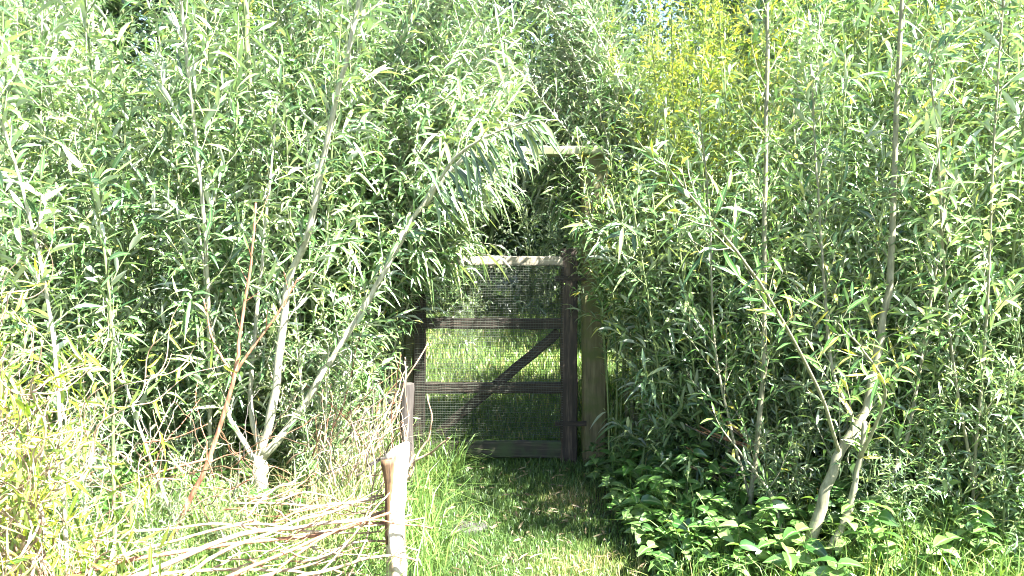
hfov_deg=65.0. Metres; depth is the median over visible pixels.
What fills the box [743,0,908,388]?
willow bush
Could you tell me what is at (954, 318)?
willow bush
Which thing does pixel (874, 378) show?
crooked willow
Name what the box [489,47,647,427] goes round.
willow bush
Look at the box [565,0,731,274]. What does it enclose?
shade tree
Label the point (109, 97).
willow bush
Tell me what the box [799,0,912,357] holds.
willow bush
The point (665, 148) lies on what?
willow bush
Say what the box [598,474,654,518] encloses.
leafy weed
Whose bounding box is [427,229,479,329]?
willow bush
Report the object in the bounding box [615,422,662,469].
leafy weed
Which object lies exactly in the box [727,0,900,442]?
willow bush
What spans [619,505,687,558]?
leafy weed
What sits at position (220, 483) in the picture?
leafy weed
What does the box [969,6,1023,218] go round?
willow bush
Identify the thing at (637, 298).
willow bush
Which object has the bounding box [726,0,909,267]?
shade tree
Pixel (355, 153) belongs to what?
willow bush
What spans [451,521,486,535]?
path stone
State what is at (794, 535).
leafy weed
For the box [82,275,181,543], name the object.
young osier
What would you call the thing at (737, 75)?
willow bush
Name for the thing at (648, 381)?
willow bush
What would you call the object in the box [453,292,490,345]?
willow bush
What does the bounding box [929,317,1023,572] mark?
willow bush
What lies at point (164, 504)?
willow bush
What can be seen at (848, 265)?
willow bush
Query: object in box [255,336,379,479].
willow bush
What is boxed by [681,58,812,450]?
willow bush
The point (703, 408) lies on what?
willow bush
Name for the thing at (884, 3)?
willow bush
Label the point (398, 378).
net fence panel
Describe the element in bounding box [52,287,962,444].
lawn grass
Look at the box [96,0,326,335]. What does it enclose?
shade tree
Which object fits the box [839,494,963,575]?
leafy weed
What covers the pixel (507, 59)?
willow bush
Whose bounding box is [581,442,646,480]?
leafy weed
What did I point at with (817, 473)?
leafy weed
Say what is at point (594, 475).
leafy weed
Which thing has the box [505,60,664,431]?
willow bush
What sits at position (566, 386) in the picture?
garden gate
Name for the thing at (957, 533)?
leafy weed
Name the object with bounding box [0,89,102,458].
willow bush
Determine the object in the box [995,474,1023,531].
leafy weed
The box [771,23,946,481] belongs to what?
willow bush
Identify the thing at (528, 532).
fallen leaves
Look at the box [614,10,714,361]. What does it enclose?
willow bush
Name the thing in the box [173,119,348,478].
willow bush
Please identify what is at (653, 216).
willow bush
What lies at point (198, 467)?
twig tangle
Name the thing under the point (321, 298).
willow bush
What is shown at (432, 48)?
willow bush
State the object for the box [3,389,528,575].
tall grass
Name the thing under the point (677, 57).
willow bush
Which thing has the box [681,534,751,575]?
leafy weed
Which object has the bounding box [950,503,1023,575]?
leafy weed
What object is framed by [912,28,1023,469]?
willow bush
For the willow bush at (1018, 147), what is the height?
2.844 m
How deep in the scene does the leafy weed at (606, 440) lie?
4.84 m
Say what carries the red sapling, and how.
on the ground at (605, 514)
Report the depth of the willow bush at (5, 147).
4.28 m
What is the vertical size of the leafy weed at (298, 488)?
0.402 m
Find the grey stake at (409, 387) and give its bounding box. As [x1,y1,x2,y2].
[400,382,416,495]
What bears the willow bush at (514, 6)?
on the ground at (605, 514)
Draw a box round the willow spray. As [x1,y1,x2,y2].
[404,103,563,230]
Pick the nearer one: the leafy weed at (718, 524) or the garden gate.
the leafy weed at (718, 524)
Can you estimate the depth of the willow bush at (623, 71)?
5.32 m
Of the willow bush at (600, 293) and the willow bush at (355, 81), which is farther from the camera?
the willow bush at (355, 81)
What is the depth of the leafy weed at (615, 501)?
3.94 m
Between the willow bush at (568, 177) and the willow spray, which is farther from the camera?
the willow bush at (568, 177)
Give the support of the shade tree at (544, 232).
on the ground at (605, 514)
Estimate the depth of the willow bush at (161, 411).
3.93 m
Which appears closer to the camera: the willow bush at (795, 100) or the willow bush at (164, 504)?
the willow bush at (164, 504)
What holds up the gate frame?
on the ground at (605, 514)
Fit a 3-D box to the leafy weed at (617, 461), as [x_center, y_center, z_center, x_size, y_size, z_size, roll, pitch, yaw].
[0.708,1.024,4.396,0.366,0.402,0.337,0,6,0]
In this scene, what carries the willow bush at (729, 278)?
on the ground at (605, 514)
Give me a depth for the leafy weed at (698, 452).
4.12 m
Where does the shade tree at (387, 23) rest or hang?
on the ground at (605, 514)
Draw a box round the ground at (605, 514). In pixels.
[7,220,1019,575]
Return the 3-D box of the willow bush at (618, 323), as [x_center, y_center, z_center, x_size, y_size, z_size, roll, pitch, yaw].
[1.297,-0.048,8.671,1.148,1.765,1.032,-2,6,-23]
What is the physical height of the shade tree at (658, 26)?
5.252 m
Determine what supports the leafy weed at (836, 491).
on the ground at (605, 514)
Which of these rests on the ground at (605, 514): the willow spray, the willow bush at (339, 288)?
the willow bush at (339, 288)
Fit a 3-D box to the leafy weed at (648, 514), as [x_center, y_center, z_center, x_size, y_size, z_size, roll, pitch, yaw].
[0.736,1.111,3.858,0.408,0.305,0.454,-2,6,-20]
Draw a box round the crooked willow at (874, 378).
[627,0,998,573]
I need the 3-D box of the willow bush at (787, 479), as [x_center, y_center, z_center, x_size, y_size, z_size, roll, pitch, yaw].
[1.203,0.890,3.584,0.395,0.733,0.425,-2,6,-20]
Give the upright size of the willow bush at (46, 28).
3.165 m
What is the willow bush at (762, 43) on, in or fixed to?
on the ground at (605, 514)
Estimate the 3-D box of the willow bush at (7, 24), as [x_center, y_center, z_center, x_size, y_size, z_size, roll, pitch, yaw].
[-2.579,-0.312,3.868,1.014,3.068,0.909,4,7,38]
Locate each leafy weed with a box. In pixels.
[46,464,131,537]
[166,454,251,506]
[239,460,318,536]
[354,514,406,553]
[378,478,430,508]
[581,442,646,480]
[586,459,643,499]
[595,432,652,462]
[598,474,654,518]
[602,484,660,536]
[608,445,674,493]
[613,449,700,508]
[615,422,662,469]
[619,477,701,543]
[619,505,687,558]
[636,532,713,575]
[647,464,728,513]
[648,454,727,532]
[653,494,727,560]
[656,441,735,493]
[661,498,754,573]
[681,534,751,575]
[688,429,763,499]
[691,492,795,573]
[694,479,790,551]
[699,448,793,516]
[705,500,784,575]
[761,509,865,570]
[762,523,871,575]
[768,543,852,575]
[785,458,858,517]
[787,462,869,540]
[823,474,933,553]
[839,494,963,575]
[876,479,973,574]
[907,475,1000,530]
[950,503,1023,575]
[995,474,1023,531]
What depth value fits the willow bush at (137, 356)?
4.11 m
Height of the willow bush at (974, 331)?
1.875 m
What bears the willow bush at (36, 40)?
on the ground at (605, 514)
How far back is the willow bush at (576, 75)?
5.40 m
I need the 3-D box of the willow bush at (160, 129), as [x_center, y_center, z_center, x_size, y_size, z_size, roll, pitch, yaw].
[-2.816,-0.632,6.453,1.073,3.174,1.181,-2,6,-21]
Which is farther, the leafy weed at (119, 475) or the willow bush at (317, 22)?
the willow bush at (317, 22)
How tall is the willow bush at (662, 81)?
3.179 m
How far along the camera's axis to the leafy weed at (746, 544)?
3.29 m
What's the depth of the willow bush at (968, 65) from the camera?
6.54 m
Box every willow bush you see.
[0,0,86,424]
[0,0,93,382]
[0,0,108,438]
[0,5,81,416]
[0,17,66,383]
[0,85,66,367]
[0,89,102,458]
[0,95,201,472]
[0,159,42,466]
[0,192,162,505]
[0,395,102,539]
[1,0,103,401]
[4,0,153,420]
[4,0,217,481]
[5,0,118,348]
[23,348,159,529]
[25,0,166,395]
[25,72,243,499]
[40,436,118,575]
[86,0,311,495]
[99,0,223,390]
[108,0,308,437]
[117,452,201,573]
[125,499,205,575]
[131,366,241,498]
[162,0,370,449]
[167,0,285,383]
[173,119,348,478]
[197,470,256,574]
[212,245,339,481]
[216,0,419,447]
[216,0,419,462]
[228,12,343,361]
[231,335,384,515]
[234,259,379,502]
[238,255,417,470]
[247,0,410,443]
[247,336,361,503]
[250,0,428,389]
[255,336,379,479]
[262,198,399,455]
[283,227,450,448]
[286,0,522,456]
[296,5,400,360]
[315,56,507,452]
[321,40,542,445]
[335,0,531,418]
[346,122,430,440]
[358,0,554,436]
[374,32,548,421]
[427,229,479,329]
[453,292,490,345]
[470,0,693,424]
[488,0,710,432]
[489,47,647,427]
[501,193,568,317]
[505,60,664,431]
[509,0,704,400]
[554,107,657,466]
[560,137,795,462]
[577,269,581,341]
[584,159,755,460]
[585,154,828,492]
[598,0,715,429]
[601,230,747,479]
[607,284,648,353]
[609,0,753,430]
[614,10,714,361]
[617,150,832,492]
[629,103,742,448]
[633,348,729,479]
[644,105,835,489]
[665,0,788,408]
[678,193,855,484]
[679,28,782,383]
[680,0,821,441]
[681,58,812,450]
[693,53,817,402]
[696,75,922,462]
[712,270,882,510]
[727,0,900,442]
[727,3,841,371]
[729,205,965,496]
[738,410,837,551]
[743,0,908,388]
[769,0,973,427]
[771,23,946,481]
[773,0,993,483]
[783,59,995,471]
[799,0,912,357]
[830,0,1023,450]
[830,425,952,572]
[833,0,978,412]
[844,144,1023,503]
[847,305,1001,536]
[870,69,1023,488]
[872,6,1010,387]
[890,0,1023,511]
[892,0,1023,372]
[895,0,1023,359]
[896,147,1023,527]
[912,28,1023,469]
[921,0,1023,471]
[922,0,1023,447]
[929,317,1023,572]
[945,189,1023,491]
[954,1,1023,429]
[958,265,1023,535]
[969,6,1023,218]
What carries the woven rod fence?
on the ground at (605, 514)
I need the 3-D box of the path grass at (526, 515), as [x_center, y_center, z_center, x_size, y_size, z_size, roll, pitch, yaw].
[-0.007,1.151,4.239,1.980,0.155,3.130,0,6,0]
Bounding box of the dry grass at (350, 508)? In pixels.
[79,390,448,575]
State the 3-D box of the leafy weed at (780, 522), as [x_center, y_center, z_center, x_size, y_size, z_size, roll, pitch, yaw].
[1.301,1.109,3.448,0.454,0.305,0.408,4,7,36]
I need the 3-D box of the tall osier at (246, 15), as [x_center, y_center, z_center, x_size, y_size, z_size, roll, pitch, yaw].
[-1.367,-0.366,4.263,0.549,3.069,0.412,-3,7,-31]
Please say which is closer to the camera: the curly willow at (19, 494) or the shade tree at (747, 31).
the curly willow at (19, 494)
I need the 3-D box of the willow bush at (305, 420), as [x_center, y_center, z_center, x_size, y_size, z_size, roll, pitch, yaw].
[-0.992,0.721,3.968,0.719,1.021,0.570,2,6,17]
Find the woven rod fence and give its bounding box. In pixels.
[68,436,432,575]
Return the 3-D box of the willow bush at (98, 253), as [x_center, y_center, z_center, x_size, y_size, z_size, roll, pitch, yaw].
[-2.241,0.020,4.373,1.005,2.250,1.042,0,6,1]
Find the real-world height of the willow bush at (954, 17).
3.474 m
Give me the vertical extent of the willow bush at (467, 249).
2.623 m
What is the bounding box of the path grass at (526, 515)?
[307,427,722,575]
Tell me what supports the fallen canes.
on the ground at (605, 514)
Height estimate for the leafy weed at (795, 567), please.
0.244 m
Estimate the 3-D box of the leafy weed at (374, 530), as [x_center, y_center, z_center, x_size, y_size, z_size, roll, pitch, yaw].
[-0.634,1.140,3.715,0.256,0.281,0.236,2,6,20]
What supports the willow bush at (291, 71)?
on the ground at (605, 514)
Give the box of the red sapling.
[106,190,310,561]
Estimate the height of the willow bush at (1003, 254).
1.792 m
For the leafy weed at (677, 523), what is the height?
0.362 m
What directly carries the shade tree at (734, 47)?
on the ground at (605, 514)
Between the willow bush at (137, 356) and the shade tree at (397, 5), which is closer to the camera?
the willow bush at (137, 356)
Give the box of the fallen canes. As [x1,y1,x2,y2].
[684,399,820,509]
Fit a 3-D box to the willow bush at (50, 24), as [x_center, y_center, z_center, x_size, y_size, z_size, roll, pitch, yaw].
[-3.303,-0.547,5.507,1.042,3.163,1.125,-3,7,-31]
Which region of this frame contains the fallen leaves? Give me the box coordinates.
[363,458,649,575]
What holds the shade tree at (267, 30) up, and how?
on the ground at (605, 514)
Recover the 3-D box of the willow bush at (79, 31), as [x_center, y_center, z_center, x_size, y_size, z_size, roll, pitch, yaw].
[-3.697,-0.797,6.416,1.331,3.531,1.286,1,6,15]
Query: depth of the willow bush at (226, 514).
3.40 m
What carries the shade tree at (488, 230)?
on the ground at (605, 514)
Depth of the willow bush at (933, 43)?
4.53 m
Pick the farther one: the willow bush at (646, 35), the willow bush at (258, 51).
the willow bush at (646, 35)
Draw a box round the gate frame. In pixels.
[399,146,607,463]
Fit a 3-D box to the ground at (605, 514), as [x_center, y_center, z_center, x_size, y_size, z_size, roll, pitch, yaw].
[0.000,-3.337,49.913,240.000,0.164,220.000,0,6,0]
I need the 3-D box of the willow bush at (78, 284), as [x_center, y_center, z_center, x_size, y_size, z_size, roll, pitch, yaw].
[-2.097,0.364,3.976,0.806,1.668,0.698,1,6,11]
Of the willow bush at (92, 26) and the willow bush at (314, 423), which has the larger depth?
the willow bush at (92, 26)
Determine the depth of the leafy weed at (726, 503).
3.64 m
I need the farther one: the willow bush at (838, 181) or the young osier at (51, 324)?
the willow bush at (838, 181)
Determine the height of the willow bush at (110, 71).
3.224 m
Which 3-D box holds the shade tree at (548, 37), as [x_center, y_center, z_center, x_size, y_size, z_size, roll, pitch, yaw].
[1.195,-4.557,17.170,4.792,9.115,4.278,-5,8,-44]
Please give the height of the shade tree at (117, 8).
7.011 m
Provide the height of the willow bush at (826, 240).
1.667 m
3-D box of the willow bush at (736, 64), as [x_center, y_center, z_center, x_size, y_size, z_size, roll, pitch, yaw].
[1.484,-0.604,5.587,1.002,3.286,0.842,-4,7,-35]
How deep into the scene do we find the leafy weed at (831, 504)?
3.55 m
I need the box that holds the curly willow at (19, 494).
[0,243,235,575]
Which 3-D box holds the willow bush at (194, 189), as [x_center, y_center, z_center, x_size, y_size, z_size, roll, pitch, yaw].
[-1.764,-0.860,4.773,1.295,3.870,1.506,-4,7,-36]
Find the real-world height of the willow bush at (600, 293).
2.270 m
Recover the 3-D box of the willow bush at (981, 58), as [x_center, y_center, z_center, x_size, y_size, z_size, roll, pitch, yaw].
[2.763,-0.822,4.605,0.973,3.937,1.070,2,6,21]
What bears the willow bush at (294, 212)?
on the ground at (605, 514)
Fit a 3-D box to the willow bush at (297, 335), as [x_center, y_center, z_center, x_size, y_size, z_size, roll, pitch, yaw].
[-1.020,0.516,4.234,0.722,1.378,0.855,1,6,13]
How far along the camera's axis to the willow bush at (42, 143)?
4.10 m
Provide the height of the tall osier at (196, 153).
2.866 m
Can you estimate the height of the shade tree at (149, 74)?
6.565 m
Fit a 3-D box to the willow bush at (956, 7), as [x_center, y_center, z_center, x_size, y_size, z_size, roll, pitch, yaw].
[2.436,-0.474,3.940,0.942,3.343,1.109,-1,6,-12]
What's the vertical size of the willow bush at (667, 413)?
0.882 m
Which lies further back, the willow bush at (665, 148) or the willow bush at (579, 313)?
the willow bush at (579, 313)
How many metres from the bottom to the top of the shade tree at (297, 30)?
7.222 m
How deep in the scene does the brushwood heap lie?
3.88 m
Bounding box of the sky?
[26,0,855,214]
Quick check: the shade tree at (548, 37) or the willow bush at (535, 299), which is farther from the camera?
the shade tree at (548, 37)
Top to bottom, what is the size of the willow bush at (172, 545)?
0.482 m
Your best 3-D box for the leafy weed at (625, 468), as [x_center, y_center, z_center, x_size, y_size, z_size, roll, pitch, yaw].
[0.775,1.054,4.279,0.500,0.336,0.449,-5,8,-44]
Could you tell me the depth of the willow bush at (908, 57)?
5.24 m
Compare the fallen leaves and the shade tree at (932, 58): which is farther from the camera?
the shade tree at (932, 58)
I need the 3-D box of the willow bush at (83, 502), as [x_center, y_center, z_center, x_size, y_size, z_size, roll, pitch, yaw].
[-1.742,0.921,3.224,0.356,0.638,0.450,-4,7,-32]
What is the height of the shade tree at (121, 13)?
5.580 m
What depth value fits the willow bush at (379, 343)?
4.70 m
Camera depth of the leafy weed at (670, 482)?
3.97 m
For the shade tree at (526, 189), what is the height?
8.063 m
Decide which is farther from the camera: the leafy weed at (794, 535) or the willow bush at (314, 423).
the willow bush at (314, 423)
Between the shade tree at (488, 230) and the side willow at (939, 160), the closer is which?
the side willow at (939, 160)
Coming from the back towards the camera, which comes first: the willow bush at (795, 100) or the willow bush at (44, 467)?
the willow bush at (795, 100)
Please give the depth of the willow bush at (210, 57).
3.96 m
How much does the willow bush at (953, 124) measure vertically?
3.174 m
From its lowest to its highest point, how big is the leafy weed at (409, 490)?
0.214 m
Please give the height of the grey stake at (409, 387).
0.712 m
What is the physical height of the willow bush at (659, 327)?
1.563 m
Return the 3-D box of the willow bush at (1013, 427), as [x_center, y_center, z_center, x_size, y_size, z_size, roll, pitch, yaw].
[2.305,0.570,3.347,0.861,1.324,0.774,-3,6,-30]
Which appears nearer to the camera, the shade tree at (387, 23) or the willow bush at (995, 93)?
the willow bush at (995, 93)
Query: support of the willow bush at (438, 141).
on the ground at (605, 514)
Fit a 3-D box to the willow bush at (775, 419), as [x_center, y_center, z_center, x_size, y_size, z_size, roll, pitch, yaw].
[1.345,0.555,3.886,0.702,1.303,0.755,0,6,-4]
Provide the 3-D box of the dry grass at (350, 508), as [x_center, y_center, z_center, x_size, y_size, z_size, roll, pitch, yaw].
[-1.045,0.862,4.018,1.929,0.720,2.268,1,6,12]
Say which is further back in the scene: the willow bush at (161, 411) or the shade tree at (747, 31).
the shade tree at (747, 31)
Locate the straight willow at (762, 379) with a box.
[653,0,829,519]
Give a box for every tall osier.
[117,0,275,483]
[205,0,307,478]
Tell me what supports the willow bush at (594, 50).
on the ground at (605, 514)
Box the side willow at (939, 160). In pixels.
[869,0,1023,537]
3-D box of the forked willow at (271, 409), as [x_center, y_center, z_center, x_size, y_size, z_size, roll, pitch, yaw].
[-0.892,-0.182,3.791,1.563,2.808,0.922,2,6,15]
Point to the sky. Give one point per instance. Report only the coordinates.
(665, 19)
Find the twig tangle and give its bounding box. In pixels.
[38,381,399,565]
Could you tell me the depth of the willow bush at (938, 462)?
3.45 m
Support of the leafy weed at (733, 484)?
on the ground at (605, 514)
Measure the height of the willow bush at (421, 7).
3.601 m
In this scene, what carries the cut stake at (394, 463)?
on the ground at (605, 514)
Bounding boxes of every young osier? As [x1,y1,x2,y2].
[0,28,99,575]
[35,117,150,572]
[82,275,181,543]
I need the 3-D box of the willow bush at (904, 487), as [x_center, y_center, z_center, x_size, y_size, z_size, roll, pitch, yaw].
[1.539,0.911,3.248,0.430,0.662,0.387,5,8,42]
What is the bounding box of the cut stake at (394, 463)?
[380,441,409,575]
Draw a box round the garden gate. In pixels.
[413,249,586,464]
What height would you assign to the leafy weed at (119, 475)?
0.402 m
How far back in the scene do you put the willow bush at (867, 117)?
3.98 m
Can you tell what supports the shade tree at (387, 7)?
on the ground at (605, 514)
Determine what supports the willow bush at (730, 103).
on the ground at (605, 514)
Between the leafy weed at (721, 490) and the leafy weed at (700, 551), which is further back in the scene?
the leafy weed at (721, 490)
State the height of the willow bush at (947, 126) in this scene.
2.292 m
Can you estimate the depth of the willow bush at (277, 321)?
4.46 m
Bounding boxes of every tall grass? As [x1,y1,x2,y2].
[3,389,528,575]
[564,404,1023,575]
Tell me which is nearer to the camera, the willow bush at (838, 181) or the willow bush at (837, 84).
the willow bush at (838, 181)
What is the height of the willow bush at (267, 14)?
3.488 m
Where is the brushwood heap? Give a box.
[270,331,449,511]
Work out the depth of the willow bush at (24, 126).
3.39 m
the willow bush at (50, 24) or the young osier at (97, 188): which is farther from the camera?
the willow bush at (50, 24)
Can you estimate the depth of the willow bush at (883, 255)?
4.15 m
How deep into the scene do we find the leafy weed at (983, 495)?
3.64 m
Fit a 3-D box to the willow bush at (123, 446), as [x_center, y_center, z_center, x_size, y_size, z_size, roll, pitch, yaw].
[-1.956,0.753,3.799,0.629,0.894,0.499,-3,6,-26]
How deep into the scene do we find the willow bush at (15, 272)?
3.80 m
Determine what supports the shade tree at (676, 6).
on the ground at (605, 514)
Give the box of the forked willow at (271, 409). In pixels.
[169,0,483,527]
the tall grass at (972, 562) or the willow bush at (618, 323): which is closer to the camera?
the tall grass at (972, 562)
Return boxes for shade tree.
[6,0,173,339]
[9,0,196,338]
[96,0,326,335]
[97,5,191,270]
[126,0,395,349]
[218,0,410,225]
[284,0,421,167]
[345,2,439,122]
[373,0,516,294]
[397,0,554,314]
[452,0,660,302]
[487,0,648,314]
[498,1,666,270]
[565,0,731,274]
[571,0,746,203]
[659,0,807,195]
[677,0,935,351]
[684,0,849,241]
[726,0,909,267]
[835,0,1023,268]
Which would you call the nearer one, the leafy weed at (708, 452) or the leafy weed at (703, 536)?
the leafy weed at (703, 536)
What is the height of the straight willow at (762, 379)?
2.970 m
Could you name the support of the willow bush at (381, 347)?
on the ground at (605, 514)
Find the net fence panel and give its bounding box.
[383,277,413,441]
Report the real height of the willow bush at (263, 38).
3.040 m
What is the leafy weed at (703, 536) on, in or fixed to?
on the ground at (605, 514)
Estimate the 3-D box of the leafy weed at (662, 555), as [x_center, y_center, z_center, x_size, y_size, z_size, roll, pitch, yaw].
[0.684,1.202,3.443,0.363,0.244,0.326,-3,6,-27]

